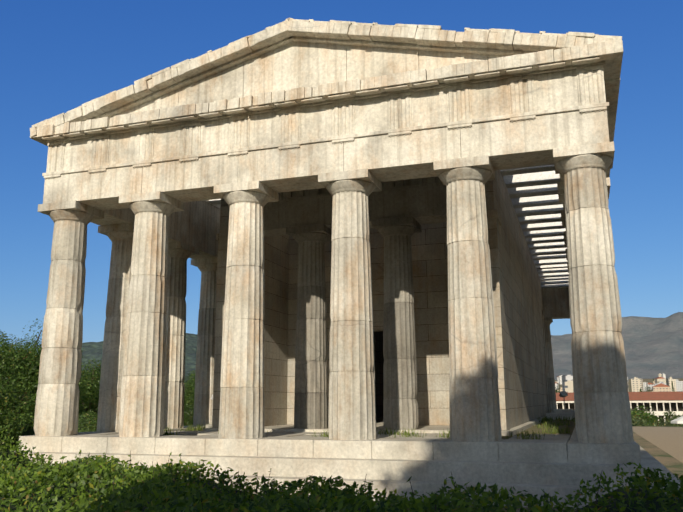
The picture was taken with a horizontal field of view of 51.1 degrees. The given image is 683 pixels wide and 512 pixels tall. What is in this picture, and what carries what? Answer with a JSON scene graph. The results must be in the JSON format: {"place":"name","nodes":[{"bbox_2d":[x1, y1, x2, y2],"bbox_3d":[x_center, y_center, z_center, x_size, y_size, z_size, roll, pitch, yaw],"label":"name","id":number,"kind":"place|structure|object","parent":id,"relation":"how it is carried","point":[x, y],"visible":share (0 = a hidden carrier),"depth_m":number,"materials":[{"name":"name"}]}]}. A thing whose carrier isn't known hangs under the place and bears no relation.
{"place":"outdoors","nodes":[
{"label":"outdoors","id":0,"kind":"place"},
{"bbox_2d":[81,333,196,415],"bbox_3d":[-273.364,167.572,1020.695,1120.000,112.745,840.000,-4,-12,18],"label":"wooded hill","id":1,"kind":"structure","parent":0,"point":[90,350],"depth_m":857.96,"materials":[{"name":"green plant"}]},
{"bbox_2d":[0,0,682,351],"label":"sky","id":2,"kind":"structure","parent":0,"point":[57,57],"materials":[{"name":"blue"}]},
{"bbox_2d":[189,378,682,511],"bbox_3d":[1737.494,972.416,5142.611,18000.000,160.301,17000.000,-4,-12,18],"label":"ground","id":3,"kind":"structure","parent":0,"point":[671,464],"depth_m":24.98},
{"bbox_2d":[0,367,33,449],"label":"tree","id":4,"kind":"object","parent":3,"relation":"on","point":[8,399],"depth_m":20.90,"materials":[{"name":"green plant"}]},
{"bbox_2d":[0,422,34,447],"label":"bush","id":5,"kind":"object","parent":3,"relation":"on","point":[30,429],"depth_m":23.03,"materials":[{"name":"green plant"}]},
{"bbox_2d":[0,318,85,420],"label":"tree","id":6,"kind":"object","parent":3,"relation":"on","point":[29,343],"depth_m":34.36,"materials":[{"name":"green plant"}]},
{"bbox_2d":[0,333,90,431],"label":"tree","id":7,"kind":"object","parent":3,"relation":"on","point":[31,361],"depth_m":26.06,"materials":[{"name":"green plant"}]},
{"bbox_2d":[77,410,97,432],"bbox_3d":[-8.453,5.982,23.804,1.949,1.693,1.937,-4,-12,18],"label":"round bush","id":8,"kind":"object","parent":3,"relation":"on","point":[86,414],"depth_m":23.31,"materials":[{"name":"green plant"}]},
{"bbox_2d":[78,356,101,415],"bbox_3d":[-11.658,6.801,33.257,4.404,4.126,4.692,-4,-12,18],"label":"tree","id":9,"kind":"object","parent":3,"relation":"on","point":[94,392],"depth_m":32.27,"materials":[{"name":"green plant"}]},
{"bbox_2d":[81,362,100,413],"bbox_3d":[-12.566,7.614,38.355,5.647,5.002,5.880,-4,-12,18],"label":"tree","id":10,"kind":"object","parent":3,"relation":"on","point":[91,372],"depth_m":38.44,"materials":[{"name":"green plant"}]},
{"bbox_2d":[184,371,194,424],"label":"tree","id":11,"kind":"object","parent":3,"relation":"on","point":[188,377],"depth_m":50.41,"materials":[{"name":"green plant"}]},
{"bbox_2d":[184,370,195,425],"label":"tree","id":12,"kind":"object","parent":3,"relation":"on","point":[189,400],"depth_m":42.26,"materials":[{"name":"green plant"}]},
{"bbox_2d":[2,373,665,413],"bbox_3d":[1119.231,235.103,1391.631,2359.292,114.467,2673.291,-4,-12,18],"label":"city blocks","id":13,"kind":"structure","parent":3,"relation":"on","point":[645,384],"depth_m":1432.81,"materials":[{"name":"grey concrete"}]},
{"bbox_2d":[0,429,682,511],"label":"hedge","id":14,"kind":"object","parent":3,"relation":"on","point":[141,490],"depth_m":4.90,"materials":[{"name":"green plant"}]},
{"bbox_2d":[18,425,679,508],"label":"temple steps","id":15,"kind":"structure","parent":3,"relation":"on","point":[562,468],"depth_m":13.91,"materials":[{"name":"stone"}]},
{"bbox_2d":[34,200,103,435],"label":"column","id":16,"kind":"structure","parent":15,"relation":"on","point":[57,405],"depth_m":17.59,"materials":[{"name":"stone"}]},
{"bbox_2d":[30,39,622,318],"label":"entablature","id":17,"kind":"structure","parent":16,"relation":"on","point":[532,109],"depth_m":15.99,"materials":[{"name":"stone"}]},
{"bbox_2d":[30,18,621,136],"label":"pediment","id":18,"kind":"structure","parent":17,"relation":"on","point":[287,54],"depth_m":16.61,"materials":[{"name":"stone"}]},
{"bbox_2d":[209,165,568,287],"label":"ceiling beams","id":19,"kind":"structure","parent":17,"relation":"on","point":[534,198],"depth_m":27.05,"materials":[{"name":"stone"}]},
{"bbox_2d":[96,223,133,431],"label":"column","id":20,"kind":"structure","parent":15,"relation":"on","point":[120,236],"depth_m":19.79,"materials":[{"name":"stone"}]},
{"bbox_2d":[118,191,184,436],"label":"column","id":21,"kind":"structure","parent":15,"relation":"on","point":[141,413],"depth_m":16.84,"materials":[{"name":"stone"}]},
{"bbox_2d":[163,242,198,428],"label":"column","id":22,"kind":"structure","parent":15,"relation":"on","point":[180,254],"depth_m":22.26,"materials":[{"name":"stone"}]},
{"bbox_2d":[191,257,216,425],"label":"column","id":23,"kind":"structure","parent":15,"relation":"on","point":[204,380],"depth_m":24.57,"materials":[{"name":"stone"}]},
{"bbox_2d":[214,180,278,438],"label":"column","id":24,"kind":"structure","parent":15,"relation":"on","point":[242,406],"depth_m":16.02,"materials":[{"name":"stone"}]},
{"bbox_2d":[109,431,569,440],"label":"porch paving","id":25,"kind":"structure","parent":15,"relation":"on","point":[383,435],"depth_m":17.18,"materials":[{"name":"stone"}]},
{"bbox_2d":[318,168,381,439],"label":"column","id":26,"kind":"structure","parent":15,"relation":"on","point":[352,408],"depth_m":15.22,"materials":[{"name":"stone"}]},
{"bbox_2d":[204,415,545,435],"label":"cella platform","id":27,"kind":"structure","parent":15,"relation":"on","point":[379,425],"depth_m":19.48,"materials":[{"name":"stone"}]},
{"bbox_2d":[286,224,331,428],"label":"column","id":28,"kind":"structure","parent":27,"relation":"on","point":[310,405],"depth_m":20.08,"materials":[{"name":"stone"}]},
{"bbox_2d":[212,170,549,430],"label":"cella walls","id":29,"kind":"structure","parent":27,"relation":"on","point":[521,348],"depth_m":22.79,"materials":[{"name":"beige stone"}]},
{"bbox_2d":[221,176,446,236],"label":"porch entablature","id":30,"kind":"structure","parent":29,"relation":"attached to","point":[422,200],"depth_m":20.02,"materials":[{"name":"stone"}]},
{"bbox_2d":[372,216,421,429],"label":"column","id":31,"kind":"structure","parent":27,"relation":"on","point":[400,407],"depth_m":19.28,"materials":[{"name":"stone"}]},
{"bbox_2d":[183,418,574,439],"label":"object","id":32,"kind":"structure","parent":15,"relation":"on","point":[571,426],"depth_m":21.80,"materials":[{"name":"green plant"}]},
{"bbox_2d":[205,395,212,427],"bbox_3d":[-4.024,4.858,22.424,0.440,1.150,0.440,2,-12,-11],"label":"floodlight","id":33,"kind":"object","parent":32,"relation":"on","point":[207,425],"visible":0.17,"depth_m":22.32,"materials":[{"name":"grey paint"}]},
{"bbox_2d":[163,415,575,439],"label":"grass tufts","id":34,"kind":"object","parent":32,"relation":"on","point":[545,421],"visible":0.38,"depth_m":18.69,"materials":[{"name":"green plant"}]},
{"bbox_2d":[546,409,574,419],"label":"loose blocks","id":35,"kind":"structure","parent":32,"relation":"on","point":[565,413],"depth_m":32.33,"materials":[{"name":"stone"}]},
{"bbox_2d":[559,391,567,408],"bbox_3d":[11.153,7.438,35.776,0.440,1.300,0.440,4,-12,-21],"label":"floodlight","id":36,"kind":"object","parent":32,"relation":"on","point":[563,394],"visible":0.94,"depth_m":35.84,"materials":[{"name":"grey paint"}]},
{"bbox_2d":[433,155,501,441],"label":"column","id":37,"kind":"structure","parent":15,"relation":"on","point":[474,407],"depth_m":14.42,"materials":[{"name":"stone"}]},
{"bbox_2d":[544,317,556,412],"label":"column","id":38,"kind":"structure","parent":15,"relation":"on","point":[548,321],"depth_m":42.89,"materials":[{"name":"stone"}]},
{"bbox_2d":[557,177,609,334],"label":"column","id":39,"kind":"structure","parent":15,"relation":"on","point":[560,188],"depth_m":16.49,"materials":[{"name":"stone"}]},
{"bbox_2d":[553,141,633,443],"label":"column","id":40,"kind":"structure","parent":15,"relation":"on","point":[601,402],"depth_m":13.69,"materials":[{"name":"stone"}]},
{"bbox_2d":[81,379,682,416],"bbox_3d":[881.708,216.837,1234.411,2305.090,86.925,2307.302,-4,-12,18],"label":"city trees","id":41,"kind":"object","parent":3,"relation":"on","point":[640,389],"depth_m":916.21,"materials":[{"name":"green plant"}]},
{"bbox_2d":[193,370,682,407],"bbox_3d":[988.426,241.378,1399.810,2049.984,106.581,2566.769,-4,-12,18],"label":"city blocks","id":42,"kind":"structure","parent":3,"relation":"on","point":[679,386],"depth_m":1018.79,"materials":[{"name":"beige concrete"}]},
{"bbox_2d":[555,377,669,386],"bbox_3d":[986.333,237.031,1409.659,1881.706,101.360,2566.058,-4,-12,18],"label":"city roofs","id":43,"kind":"structure","parent":42,"relation":"on","point":[661,385],"depth_m":785.66,"materials":[{"name":"red tile"}]},
{"bbox_2d":[557,380,670,391],"bbox_3d":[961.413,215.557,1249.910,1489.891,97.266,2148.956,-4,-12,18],"label":"city blocks","id":44,"kind":"structure","parent":3,"relation":"on","point":[660,389],"depth_m":784.18,"materials":[{"name":"beige concrete"}]},
{"bbox_2d":[556,373,676,392],"bbox_3d":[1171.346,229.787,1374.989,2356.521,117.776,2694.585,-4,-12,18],"label":"city blocks","id":45,"kind":"structure","parent":3,"relation":"on","point":[636,384],"depth_m":1056.16,"materials":[{"name":"white concrete"}]},
{"bbox_2d":[556,400,682,421],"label":"stoa of attalos","id":46,"kind":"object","parent":3,"relation":"on","point":[660,413],"visible":0.21,"depth_m":294.20,"materials":[{"name":"white stone"}]},
{"bbox_2d":[556,392,682,400],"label":"roof","id":47,"kind":"structure","parent":46,"relation":"on","point":[653,396],"depth_m":300.48,"materials":[{"name":"red tile"}]},
{"bbox_2d":[557,403,682,423],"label":"stoa interior","id":48,"kind":"object","parent":46,"relation":"attached to","point":[666,405],"depth_m":299.40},
{"bbox_2d":[631,415,651,425],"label":"slope tree","id":49,"kind":"object","parent":3,"relation":"on","point":[641,421],"visible":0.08,"depth_m":75.75,"materials":[{"name":"green plant"}]},
{"bbox_2d":[631,409,655,422],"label":"agora tree","id":50,"kind":"object","parent":3,"relation":"on","point":[639,412],"visible":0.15,"depth_m":218.70,"materials":[{"name":"green plant"}]},
{"bbox_2d":[630,405,659,425],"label":"agora tree","id":51,"kind":"object","parent":3,"relation":"on","point":[644,414],"depth_m":132.65,"materials":[{"name":"green plant"}]},
{"bbox_2d":[637,410,656,422],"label":"agora tree","id":52,"kind":"object","parent":3,"relation":"on","point":[650,414],"visible":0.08,"depth_m":236.46,"materials":[{"name":"green plant"}]},
{"bbox_2d":[652,410,682,426],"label":"agora tree","id":53,"kind":"object","parent":3,"relation":"on","point":[668,418],"visible":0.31,"depth_m":130.08,"materials":[{"name":"green plant"}]},
{"bbox_2d":[671,416,682,423],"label":"cafe umbrellas","id":54,"kind":"object","parent":3,"relation":"on","point":[679,420],"visible":0.8,"depth_m":64.57,"materials":[{"name":"white fabric"}]},
{"bbox_2d":[561,210,565,226],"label":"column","id":55,"kind":"structure","parent":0,"point":[563,217],"depth_m":19.02,"materials":[{"name":"stone"}]},
{"bbox_2d":[563,231,566,244],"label":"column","id":56,"kind":"structure","parent":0,"point":[565,237],"depth_m":21.30,"materials":[{"name":"stone"}]},
{"bbox_2d":[551,312,682,379],"bbox_3d":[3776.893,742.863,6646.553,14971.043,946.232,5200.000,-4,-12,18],"label":"mountain range","id":57,"kind":"structure","parent":0,"point":[653,348],"depth_m":6659.55,"materials":[{"name":"grey stone"}]},
{"bbox_2d":[632,427,682,462],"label":"ground","id":58,"kind":"structure","parent":0,"point":[669,440],"depth_m":35.62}
]}

